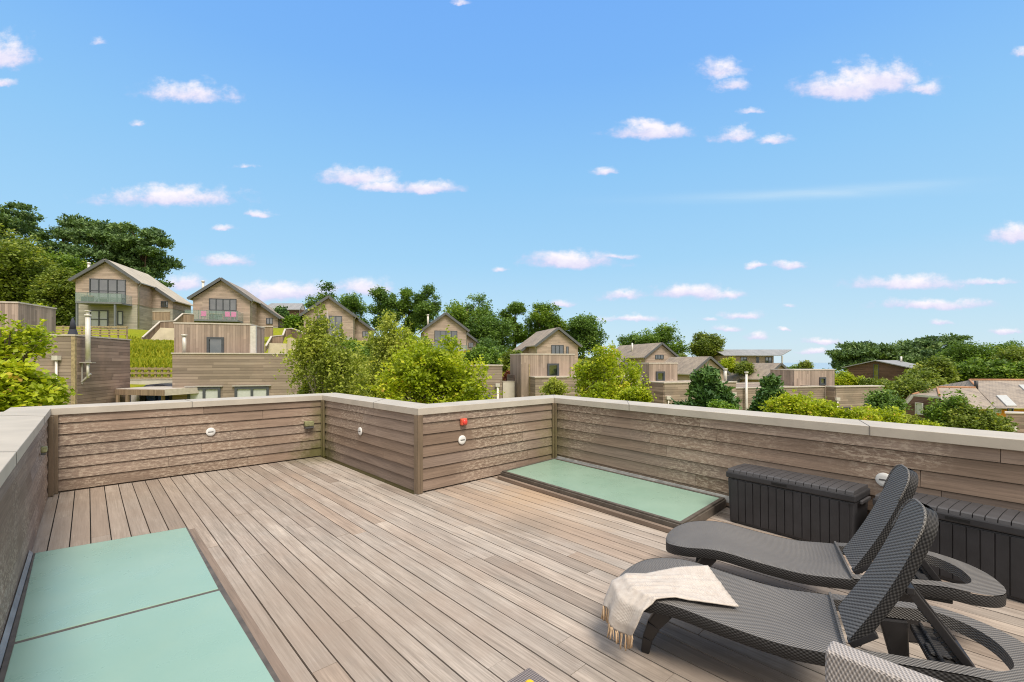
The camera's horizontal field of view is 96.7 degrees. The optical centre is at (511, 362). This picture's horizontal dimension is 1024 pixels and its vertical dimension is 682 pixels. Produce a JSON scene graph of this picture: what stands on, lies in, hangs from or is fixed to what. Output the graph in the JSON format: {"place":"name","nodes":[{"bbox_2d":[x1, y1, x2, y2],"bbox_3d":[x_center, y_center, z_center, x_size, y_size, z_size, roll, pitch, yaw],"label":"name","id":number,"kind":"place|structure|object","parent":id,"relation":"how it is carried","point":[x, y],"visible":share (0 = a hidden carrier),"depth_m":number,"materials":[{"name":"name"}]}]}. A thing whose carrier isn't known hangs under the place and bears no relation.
{"place":"outdoors","nodes":[
{"label":"outdoors","id":0,"kind":"place"},
{"bbox_2d":[47,485,149,550],"bbox_3d":[0.211,1.680,3.547,6.048,0.001,11.497,0,0,-43],"label":"deck base","id":1,"kind":"object","parent":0,"point":[90,518],"depth_m":4.90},
{"bbox_2d":[32,456,1023,681],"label":"deck","id":2,"kind":"structure","parent":1,"relation":"on","point":[333,571],"depth_m":3.54,"materials":[{"name":"brown wood"}]},
{"bbox_2d":[0,407,53,643],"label":"parapet wall","id":3,"kind":"structure","parent":2,"relation":"on","point":[26,480],"depth_m":3.50,"materials":[{"name":"wood"}]},
{"bbox_2d":[0,527,293,681],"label":"skylight","id":4,"kind":"object","parent":2,"relation":"on","point":[166,606],"visible":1,"depth_m":2.80,"materials":[{"name":"teal glass"}]},
{"bbox_2d":[0,393,330,494],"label":"parapet wall","id":5,"kind":"structure","parent":2,"relation":"on","point":[102,444],"depth_m":6.57,"materials":[{"name":"wood"}]},
{"bbox_2d":[322,393,425,493],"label":"parapet wall","id":6,"kind":"structure","parent":2,"relation":"on","point":[383,447],"depth_m":6.62,"materials":[{"name":"wood"}]},
{"bbox_2d":[417,395,553,493],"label":"parapet wall","id":7,"kind":"structure","parent":2,"relation":"on","point":[501,434],"depth_m":6.40,"materials":[{"name":"wood"}]},
{"bbox_2d":[508,668,548,681],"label":"side table","id":8,"kind":"object","parent":2,"relation":"on","point":[527,674],"visible":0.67,"depth_m":1.78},
{"bbox_2d":[497,456,728,532],"bbox_3d":[1.114,1.581,5.816,1.330,0.132,2.974,0,0,-38],"label":"skylight","id":9,"kind":"object","parent":2,"relation":"on","point":[664,506],"visible":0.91,"depth_m":5.45,"materials":[{"name":"teal glass"}]},
{"bbox_2d":[554,395,1023,515],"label":"parapet wall","id":10,"kind":"structure","parent":2,"relation":"on","point":[702,448],"depth_m":4.74,"materials":[{"name":"wood"}]},
{"bbox_2d":[726,463,870,542],"bbox_3d":[2.729,1.373,4.402,0.408,0.555,1.143,0,0,-38],"label":"storage box","id":11,"kind":"object","parent":2,"relation":"on","point":[801,506],"visible":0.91,"depth_m":4.23,"materials":[{"name":"plastic"}]},
{"bbox_2d":[620,499,1023,681],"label":"sun lounger","id":12,"kind":"object","parent":2,"relation":"on","point":[800,626],"visible":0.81,"depth_m":2.23,"materials":[{"name":"black plastic"}]},
{"bbox_2d":[601,565,738,650],"bbox_3d":[0.871,1.409,2.630,0.706,0.316,0.434,0,0,0],"label":"throw","id":13,"kind":"object","parent":12,"relation":"on","point":[630,599],"visible":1,"depth_m":2.55,"materials":[{"name":"fabric"}]},
{"bbox_2d":[666,464,1005,642],"bbox_3d":[2.046,1.154,3.121,1.880,1.001,0.631,0,0,27],"label":"sun lounger","id":14,"kind":"object","parent":2,"relation":"on","point":[820,564],"visible":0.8,"depth_m":2.95,"materials":[{"name":"black plastic"}]},
{"bbox_2d":[825,641,942,681],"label":"armchair","id":15,"kind":"object","parent":2,"relation":"on","point":[844,663],"visible":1,"depth_m":1.42,"materials":[{"name":"wicker"}]},
{"bbox_2d":[873,492,1023,602],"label":"storage box","id":16,"kind":"object","parent":2,"relation":"on","point":[988,539],"visible":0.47,"depth_m":3.29,"materials":[{"name":"plastic"}]},
{"bbox_2d":[0,0,1023,362],"label":"sky","id":17,"kind":"structure","parent":0,"point":[805,177],"materials":[{"name":"blue"}]},
{"bbox_2d":[56,327,1023,413],"bbox_3d":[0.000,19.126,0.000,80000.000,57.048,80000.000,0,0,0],"label":"ground","id":18,"kind":"structure","parent":0,"point":[141,333],"depth_m":49.66,"materials":[{"name":"plant"}]},
{"bbox_2d":[0,200,56,250],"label":"pine tree","id":19,"kind":"object","parent":18,"relation":"on","point":[23,222],"visible":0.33,"depth_m":86.94,"materials":[{"name":"green plant"}]},
{"bbox_2d":[0,311,59,361],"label":"sapling","id":20,"kind":"object","parent":18,"relation":"on","point":[16,345],"visible":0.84,"depth_m":12.99,"materials":[{"name":"green plant"}]},
{"bbox_2d":[0,223,63,301],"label":"broad tree","id":21,"kind":"object","parent":18,"relation":"on","point":[20,267],"visible":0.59,"depth_m":63.60,"materials":[{"name":"green plant"}]},
{"bbox_2d":[0,353,79,411],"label":"maple tree","id":22,"kind":"object","parent":18,"relation":"on","point":[25,383],"visible":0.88,"depth_m":10.72,"materials":[{"name":"green plant"}]},
{"bbox_2d":[16,263,75,325],"bbox_3d":[-62.173,-8.473,62.145,7.488,9.957,7.271,0,0,0],"label":"broad tree","id":23,"kind":"object","parent":18,"relation":"on","point":[57,289],"visible":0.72,"depth_m":61.37,"materials":[{"name":"green plant"}]},
{"bbox_2d":[21,213,102,264],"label":"pine tree","id":24,"kind":"object","parent":18,"relation":"on","point":[54,233],"visible":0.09,"depth_m":84.97,"materials":[{"name":"green plant"}]},
{"bbox_2d":[0,301,130,404],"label":"flat roofed house","id":25,"kind":"structure","parent":18,"relation":"on","point":[95,369],"depth_m":23.71,"materials":[{"name":"brown wood"}]},
{"bbox_2d":[40,250,94,273],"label":"broad tree","id":26,"kind":"object","parent":18,"relation":"on","point":[71,261],"visible":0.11,"depth_m":74.53,"materials":[{"name":"green plant"}]},
{"bbox_2d":[56,326,127,338],"bbox_3d":[-38.391,-2.656,41.063,6.079,1.412,0.164,0,0,-20],"label":"rail fence","id":27,"kind":"object","parent":18,"relation":"on","point":[99,331],"visible":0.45,"depth_m":41.38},
{"bbox_2d":[58,218,148,267],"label":"pine tree","id":28,"kind":"object","parent":18,"relation":"on","point":[95,234],"visible":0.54,"depth_m":80.73,"materials":[{"name":"green plant"}]},
{"bbox_2d":[68,259,192,329],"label":"gabled house","id":29,"kind":"structure","parent":18,"relation":"on","point":[130,298],"depth_m":55.56,"materials":[{"name":"brown wood"}]},
{"bbox_2d":[89,310,108,328],"bbox_3d":[-49.900,-5.200,54.989,1.900,2.200,0.092,0,0,-15],"label":"door","id":30,"kind":"structure","parent":29,"relation":"in","point":[99,317],"depth_m":54.98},
{"bbox_2d":[89,278,125,302],"bbox_3d":[-49.022,-8.650,55.189,3.699,2.900,0.092,0,0,-15],"label":"window","id":31,"kind":"structure","parent":29,"relation":"in","point":[105,288],"depth_m":55.17,"materials":[{"name":"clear glass"}]},
{"bbox_2d":[101,221,185,288],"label":"pine tree","id":32,"kind":"object","parent":18,"relation":"on","point":[157,264],"visible":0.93,"depth_m":81.69,"materials":[{"name":"green plant"}]},
{"bbox_2d":[124,335,173,376],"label":"long grass","id":33,"kind":"structure","parent":18,"relation":"on","point":[157,353],"depth_m":37.69,"materials":[{"name":"plant"}]},
{"bbox_2d":[130,367,171,378],"bbox_3d":[-24.353,0.930,30.808,2.842,1.220,0.162,0,0,-11],"label":"rail fence","id":34,"kind":"object","parent":18,"relation":"on","point":[155,372],"visible":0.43,"depth_m":30.74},
{"bbox_2d":[130,379,171,384],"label":"white wall","id":35,"kind":"structure","parent":18,"relation":"on","point":[146,381],"depth_m":29.27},
{"bbox_2d":[115,386,198,402],"bbox_3d":[-20.107,2.749,25.885,3.756,2.601,2.691,0,0,12],"label":"carport","id":36,"kind":"object","parent":18,"relation":"on","point":[162,391],"visible":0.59,"depth_m":24.91,"materials":[{"name":"wood"}]},
{"bbox_2d":[151,328,173,339],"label":"retaining wall","id":37,"kind":"structure","parent":18,"relation":"on","point":[164,333],"depth_m":46.12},
{"bbox_2d":[141,313,193,339],"bbox_3d":[-35.698,-3.452,47.158,1.304,3.678,5.331,0,0,22],"label":"timber fence","id":38,"kind":"object","parent":18,"relation":"on","point":[155,328],"visible":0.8,"depth_m":47.11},
{"bbox_2d":[187,277,284,327],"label":"gabled house","id":39,"kind":"structure","parent":18,"relation":"on","point":[219,295],"depth_m":57.05,"materials":[{"name":"brown wood"}]},
{"bbox_2d":[209,298,236,319],"bbox_3d":[-36.143,-6.525,56.895,3.049,2.850,0.092,0,0,-15],"label":"window","id":40,"kind":"structure","parent":39,"relation":"in","point":[227,305],"depth_m":56.88,"materials":[{"name":"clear glass"}]},
{"bbox_2d":[171,322,314,399],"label":"flat roofed house","id":41,"kind":"structure","parent":18,"relation":"on","point":[218,360],"depth_m":27.07,"materials":[{"name":"brown wood"}]},
{"bbox_2d":[187,387,220,398],"bbox_3d":[-17.841,2.396,26.371,1.681,1.900,0.092,0,0,-15],"label":"window","id":42,"kind":"structure","parent":41,"relation":"in","point":[204,392],"depth_m":26.41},
{"bbox_2d":[207,337,223,352],"bbox_3d":[-17.914,-0.981,27.489,0.911,1.083,0.092,0,0,-15],"label":"window","id":43,"kind":"structure","parent":41,"relation":"in","point":[214,344],"depth_m":27.50,"materials":[{"name":"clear glass"}]},
{"bbox_2d":[234,386,268,396],"bbox_3d":[-15.429,2.396,27.004,1.823,1.900,0.092,0,0,-15],"label":"window","id":44,"kind":"structure","parent":41,"relation":"in","point":[238,391],"depth_m":26.98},
{"bbox_2d":[265,328,305,351],"bbox_3d":[-22.444,-2.303,45.285,3.149,2.716,6.616,0,0,0],"label":"timber fence","id":45,"kind":"object","parent":18,"relation":"on","point":[279,338],"visible":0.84,"depth_m":45.46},
{"bbox_2d":[268,303,305,315],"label":"grey roofed house","id":46,"kind":"structure","parent":18,"relation":"on","point":[293,308],"depth_m":85.35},
{"bbox_2d":[280,311,303,329],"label":"shrub","id":47,"kind":"object","parent":18,"relation":"on","point":[291,321],"visible":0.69,"depth_m":61.20,"materials":[{"name":"green plant"}]},
{"bbox_2d":[302,279,338,308],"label":"skyline tree","id":48,"kind":"object","parent":18,"relation":"on","point":[309,303],"visible":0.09,"depth_m":97.33,"materials":[{"name":"green plant"}]},
{"bbox_2d":[269,301,384,396],"bbox_3d":[-6.770,2.093,17.260,4.227,8.738,3.456,0,0,24],"label":"birch tree","id":49,"kind":"object","parent":18,"relation":"on","point":[323,362],"visible":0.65,"depth_m":16.62,"materials":[{"name":"green plant"}]},
{"bbox_2d":[299,296,375,340],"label":"gabled house","id":50,"kind":"structure","parent":18,"relation":"on","point":[355,326],"depth_m":62.37,"materials":[{"name":"brown wood"}]},
{"bbox_2d":[331,335,370,361],"bbox_3d":[-16.248,-0.703,44.021,5.319,3.849,4.728,0,0,0],"label":"shrub","id":51,"kind":"object","parent":18,"relation":"on","point":[353,344],"visible":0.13,"depth_m":43.92,"materials":[{"name":"green plant"}]},
{"bbox_2d":[337,292,369,325],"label":"skyline tree","id":52,"kind":"object","parent":18,"relation":"on","point":[353,304],"visible":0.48,"depth_m":98.59,"materials":[{"name":"green plant"}]},
{"bbox_2d":[363,285,404,332],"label":"skyline tree","id":53,"kind":"object","parent":18,"relation":"on","point":[383,300],"visible":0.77,"depth_m":96.71,"materials":[{"name":"green plant"}]},
{"bbox_2d":[348,309,426,402],"bbox_3d":[-5.160,2.058,20.233,4.752,8.812,4.056,0,0,0],"label":"broad tree","id":54,"kind":"object","parent":18,"relation":"on","point":[385,344],"visible":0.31,"depth_m":19.45,"materials":[{"name":"green plant"}]},
{"bbox_2d":[392,287,418,333],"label":"skyline tree","id":55,"kind":"object","parent":18,"relation":"on","point":[404,302],"visible":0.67,"depth_m":98.40,"materials":[{"name":"green plant"}]},
{"bbox_2d":[409,282,443,330],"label":"skyline tree","id":56,"kind":"object","parent":18,"relation":"on","point":[423,308],"visible":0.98,"depth_m":96.29,"materials":[{"name":"green plant"}]},
{"bbox_2d":[356,325,504,403],"bbox_3d":[-2.752,2.745,15.061,4.797,8.018,4.009,0,0,-9],"label":"maple tree","id":57,"kind":"object","parent":18,"relation":"on","point":[440,374],"visible":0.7,"depth_m":14.35,"materials":[{"name":"green plant"}]},
{"bbox_2d":[418,312,478,350],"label":"gabled house","id":58,"kind":"structure","parent":18,"relation":"on","point":[436,328],"depth_m":69.11,"materials":[{"name":"brown wood"}]},
{"bbox_2d":[434,330,456,350],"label":"window","id":59,"kind":"structure","parent":58,"relation":"in","point":[437,334],"depth_m":68.83,"materials":[{"name":"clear glass"}]},
{"bbox_2d":[408,364,502,401],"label":"flat roofed house","id":60,"kind":"structure","parent":18,"relation":"on","point":[495,381],"depth_m":29.83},
{"bbox_2d":[441,292,495,339],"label":"skyline tree","id":61,"kind":"object","parent":18,"relation":"on","point":[460,313],"visible":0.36,"depth_m":90.24,"materials":[{"name":"green plant"}]},
{"bbox_2d":[461,344,502,364],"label":"shrub","id":62,"kind":"object","parent":18,"relation":"on","point":[491,356],"visible":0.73,"depth_m":47.28,"materials":[{"name":"green plant"}]},
{"bbox_2d":[463,311,515,351],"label":"skyline tree","id":63,"kind":"object","parent":18,"relation":"on","point":[491,327],"visible":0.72,"depth_m":85.86,"materials":[{"name":"green plant"}]},
{"bbox_2d":[476,336,510,354],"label":"shrub","id":64,"kind":"object","parent":18,"relation":"on","point":[487,343],"visible":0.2,"depth_m":73.30,"materials":[{"name":"green plant"}]},
{"bbox_2d":[502,381,514,397],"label":"white wall","id":65,"kind":"structure","parent":18,"relation":"on","point":[508,388],"depth_m":32.12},
{"bbox_2d":[499,349,522,370],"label":"shrub","id":66,"kind":"object","parent":18,"relation":"on","point":[505,357],"visible":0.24,"depth_m":51.36,"materials":[{"name":"green plant"}]},
{"bbox_2d":[496,299,528,349],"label":"skyline tree","id":67,"kind":"object","parent":18,"relation":"on","point":[516,308],"visible":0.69,"depth_m":92.84,"materials":[{"name":"green plant"}]},
{"bbox_2d":[519,300,569,339],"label":"skyline tree","id":68,"kind":"object","parent":18,"relation":"on","point":[547,318],"visible":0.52,"depth_m":90.45,"materials":[{"name":"green plant"}]},
{"bbox_2d":[513,327,581,363],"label":"gabled house","id":69,"kind":"structure","parent":18,"relation":"on","point":[558,340],"depth_m":66.12,"materials":[{"name":"brown wood"}]},
{"bbox_2d":[539,376,568,395],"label":"shrub","id":70,"kind":"object","parent":18,"relation":"on","point":[553,386],"visible":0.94,"depth_m":16.70,"materials":[{"name":"green plant"}]},
{"bbox_2d":[507,353,642,396],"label":"flat roofed house","id":71,"kind":"structure","parent":18,"relation":"on","point":[530,374],"depth_m":31.44,"materials":[{"name":"brown wood"}]},
{"bbox_2d":[563,311,609,358],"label":"skyline tree","id":72,"kind":"object","parent":18,"relation":"on","point":[584,332],"visible":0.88,"depth_m":88.42,"materials":[{"name":"green plant"}]},
{"bbox_2d":[567,340,651,399],"bbox_3d":[4.112,3.027,17.770,3.788,7.873,3.905,0,0,0],"label":"birch tree","id":73,"kind":"object","parent":18,"relation":"on","point":[602,378],"visible":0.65,"depth_m":17.58,"materials":[{"name":"green plant"}]},
{"bbox_2d":[613,386,656,401],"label":"shrub","id":74,"kind":"object","parent":18,"relation":"on","point":[639,394],"visible":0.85,"depth_m":14.68,"materials":[{"name":"green plant"}]},
{"bbox_2d":[632,321,691,355],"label":"skyline tree","id":75,"kind":"object","parent":18,"relation":"on","point":[663,334],"visible":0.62,"depth_m":99.54,"materials":[{"name":"green plant"}]},
{"bbox_2d":[625,363,736,403],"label":"flat roofed house","id":76,"kind":"structure","parent":18,"relation":"on","point":[665,384],"depth_m":31.40,"materials":[{"name":"brown wood"}]},
{"bbox_2d":[664,356,730,380],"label":"gabled house","id":77,"kind":"structure","parent":18,"relation":"on","point":[687,366],"depth_m":69.31,"materials":[{"name":"brown wood"}]},
{"bbox_2d":[667,362,742,409],"bbox_3d":[8.165,3.467,18.989,2.781,7.000,2.288,0,0,-21],"label":"young pine","id":78,"kind":"object","parent":18,"relation":"on","point":[706,385],"visible":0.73,"depth_m":18.51,"materials":[{"name":"green plant"}]},
{"bbox_2d":[688,329,726,356],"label":"skyline tree","id":79,"kind":"object","parent":18,"relation":"on","point":[705,344],"visible":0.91,"depth_m":98.20,"materials":[{"name":"green plant"}]},
{"bbox_2d":[706,399,738,409],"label":"shrub","id":80,"kind":"object","parent":18,"relation":"on","point":[717,404],"visible":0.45,"depth_m":15.79,"materials":[{"name":"green plant"}]},
{"bbox_2d":[731,361,756,375],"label":"shrub","id":81,"kind":"object","parent":18,"relation":"on","point":[742,367],"visible":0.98,"depth_m":77.29,"materials":[{"name":"green plant"}]},
{"bbox_2d":[713,349,791,362],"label":"long house","id":82,"kind":"structure","parent":18,"relation":"on","point":[757,355],"depth_m":95.00,"materials":[{"name":"beige wood"}]},
{"bbox_2d":[727,363,787,382],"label":"gabled house","id":83,"kind":"structure","parent":18,"relation":"on","point":[763,369],"depth_m":76.32,"materials":[{"name":"brown wood"}]},
{"bbox_2d":[746,373,785,411],"bbox_3d":[11.379,3.702,20.098,2.095,6.503,1.890,0,0,34],"label":"young pine","id":84,"kind":"object","parent":18,"relation":"on","point":[770,385],"visible":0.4,"depth_m":19.80,"materials":[{"name":"green plant"}]},
{"bbox_2d":[736,369,834,409],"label":"flat roofed house","id":85,"kind":"structure","parent":18,"relation":"on","point":[806,381],"depth_m":36.93,"materials":[{"name":"brown wood"}]},
{"bbox_2d":[758,389,819,414],"bbox_3d":[11.109,3.927,17.980,2.434,5.807,2.214,0,0,0],"label":"shrub","id":86,"kind":"object","parent":18,"relation":"on","point":[785,403],"visible":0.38,"depth_m":17.73,"materials":[{"name":"green plant"}]},
{"bbox_2d":[793,398,840,417],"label":"shrub","id":87,"kind":"object","parent":18,"relation":"on","point":[823,407],"visible":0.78,"depth_m":16.68,"materials":[{"name":"green plant"}]},
{"bbox_2d":[835,369,864,385],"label":"shrub","id":88,"kind":"object","parent":18,"relation":"on","point":[844,378],"visible":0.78,"depth_m":57.64,"materials":[{"name":"green plant"}]},
{"bbox_2d":[824,340,880,370],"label":"pine tree","id":89,"kind":"object","parent":18,"relation":"on","point":[850,353],"visible":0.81,"depth_m":123.35,"materials":[{"name":"green plant"}]},
{"bbox_2d":[826,385,884,411],"bbox_3d":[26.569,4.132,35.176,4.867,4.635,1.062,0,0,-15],"label":"flat roofed house","id":90,"kind":"structure","parent":18,"relation":"on","point":[847,396],"depth_m":34.66,"materials":[{"name":"brown wood"}]},
{"bbox_2d":[832,403,907,422],"bbox_3d":[12.496,4.240,15.960,2.327,5.533,2.200,0,0,0],"label":"shrub","id":91,"kind":"object","parent":18,"relation":"on","point":[868,413],"visible":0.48,"depth_m":15.66,"materials":[{"name":"green plant"}]},
{"bbox_2d":[842,356,917,381],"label":"roofed house","id":92,"kind":"structure","parent":18,"relation":"on","point":[890,370],"depth_m":74.96,"materials":[{"name":"brown wood"}]},
{"bbox_2d":[861,386,916,413],"bbox_3d":[21.258,3.959,26.038,2.786,5.174,2.516,0,0,0],"label":"shrub","id":93,"kind":"object","parent":18,"relation":"on","point":[882,399],"visible":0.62,"depth_m":25.70,"materials":[{"name":"green plant"}]},
{"bbox_2d":[858,340,919,363],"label":"pine tree","id":94,"kind":"object","parent":18,"relation":"on","point":[892,351],"visible":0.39,"depth_m":123.48,"materials":[{"name":"green plant"}]},
{"bbox_2d":[875,372,938,414],"bbox_3d":[41.526,3.938,47.914,6.055,5.770,5.789,0,0,0],"label":"shrub","id":95,"kind":"object","parent":18,"relation":"on","point":[906,386],"visible":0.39,"depth_m":46.99,"materials":[{"name":"green plant"}]},
{"bbox_2d":[893,335,946,363],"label":"pine tree","id":96,"kind":"object","parent":18,"relation":"on","point":[927,346],"visible":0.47,"depth_m":127.22,"materials":[{"name":"green plant"}]},
{"bbox_2d":[899,369,948,386],"bbox_3d":[55.701,3.053,61.636,5.585,4.674,6.150,0,0,-21],"label":"broad tree","id":97,"kind":"object","parent":18,"relation":"on","point":[936,379],"visible":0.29,"depth_m":60.66,"materials":[{"name":"green plant"}]},
{"bbox_2d":[904,355,966,383],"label":"broad tree","id":98,"kind":"object","parent":18,"relation":"on","point":[947,370],"visible":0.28,"depth_m":66.50,"materials":[{"name":"green plant"}]},
{"bbox_2d":[919,388,976,426],"bbox_3d":[18.270,3.811,19.069,1.779,5.527,1.902,0,0,0],"label":"shrub","id":99,"kind":"object","parent":18,"relation":"on","point":[934,412],"visible":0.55,"depth_m":18.84,"materials":[{"name":"green plant"}]},
{"bbox_2d":[900,379,1023,421],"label":"slate roofed house","id":100,"kind":"structure","parent":18,"relation":"on","point":[1008,394],"depth_m":45.50,"materials":[{"name":"stone"}]},
{"bbox_2d":[935,338,997,365],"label":"broad tree","id":101,"kind":"object","parent":18,"relation":"on","point":[963,352],"visible":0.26,"depth_m":99.03,"materials":[{"name":"green plant"}]},
{"bbox_2d":[937,396,1006,428],"bbox_3d":[18.474,3.985,18.412,2.399,5.264,1.774,0,0,0],"label":"shrub","id":102,"kind":"object","parent":18,"relation":"on","point":[960,420],"visible":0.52,"depth_m":18.23,"materials":[{"name":"green plant"}]},
{"bbox_2d":[952,356,992,382],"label":"broad tree","id":103,"kind":"object","parent":18,"relation":"on","point":[973,369],"visible":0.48,"depth_m":72.67,"materials":[{"name":"green plant"}]},
{"bbox_2d":[966,409,1019,431],"bbox_3d":[18.677,4.222,17.944,2.131,4.854,1.847,0,0,0],"label":"shrub","id":104,"kind":"object","parent":18,"relation":"on","point":[992,423],"visible":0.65,"depth_m":17.52,"materials":[{"name":"green plant"}]},
{"bbox_2d":[982,358,1023,378],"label":"broad tree","id":105,"kind":"object","parent":18,"relation":"on","point":[1004,369],"visible":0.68,"depth_m":69.22,"materials":[{"name":"green plant"}]},
{"bbox_2d":[982,340,1023,363],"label":"broad tree","id":106,"kind":"object","parent":18,"relation":"on","point":[1006,344],"visible":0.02,"depth_m":96.72,"materials":[{"name":"green plant"}]},
{"bbox_2d":[987,343,1023,364],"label":"broad tree","id":107,"kind":"object","parent":18,"relation":"on","point":[1013,353],"visible":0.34,"depth_m":83.39,"materials":[{"name":"green plant"}]},
{"bbox_2d":[1005,411,1023,432],"bbox_3d":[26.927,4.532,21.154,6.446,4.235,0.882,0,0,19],"label":"flat roofed house","id":108,"kind":"structure","parent":18,"relation":"on","point":[1018,417],"depth_m":21.83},
{"bbox_2d":[615,343,679,370],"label":"gabled house","id":109,"kind":"structure","parent":0,"point":[654,353],"depth_m":82.64,"materials":[{"name":"brown wood"}]},
{"bbox_2d":[938,332,972,350],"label":"pine tree","id":110,"kind":"object","parent":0,"point":[952,337],"visible":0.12,"depth_m":129.96,"materials":[{"name":"green plant"}]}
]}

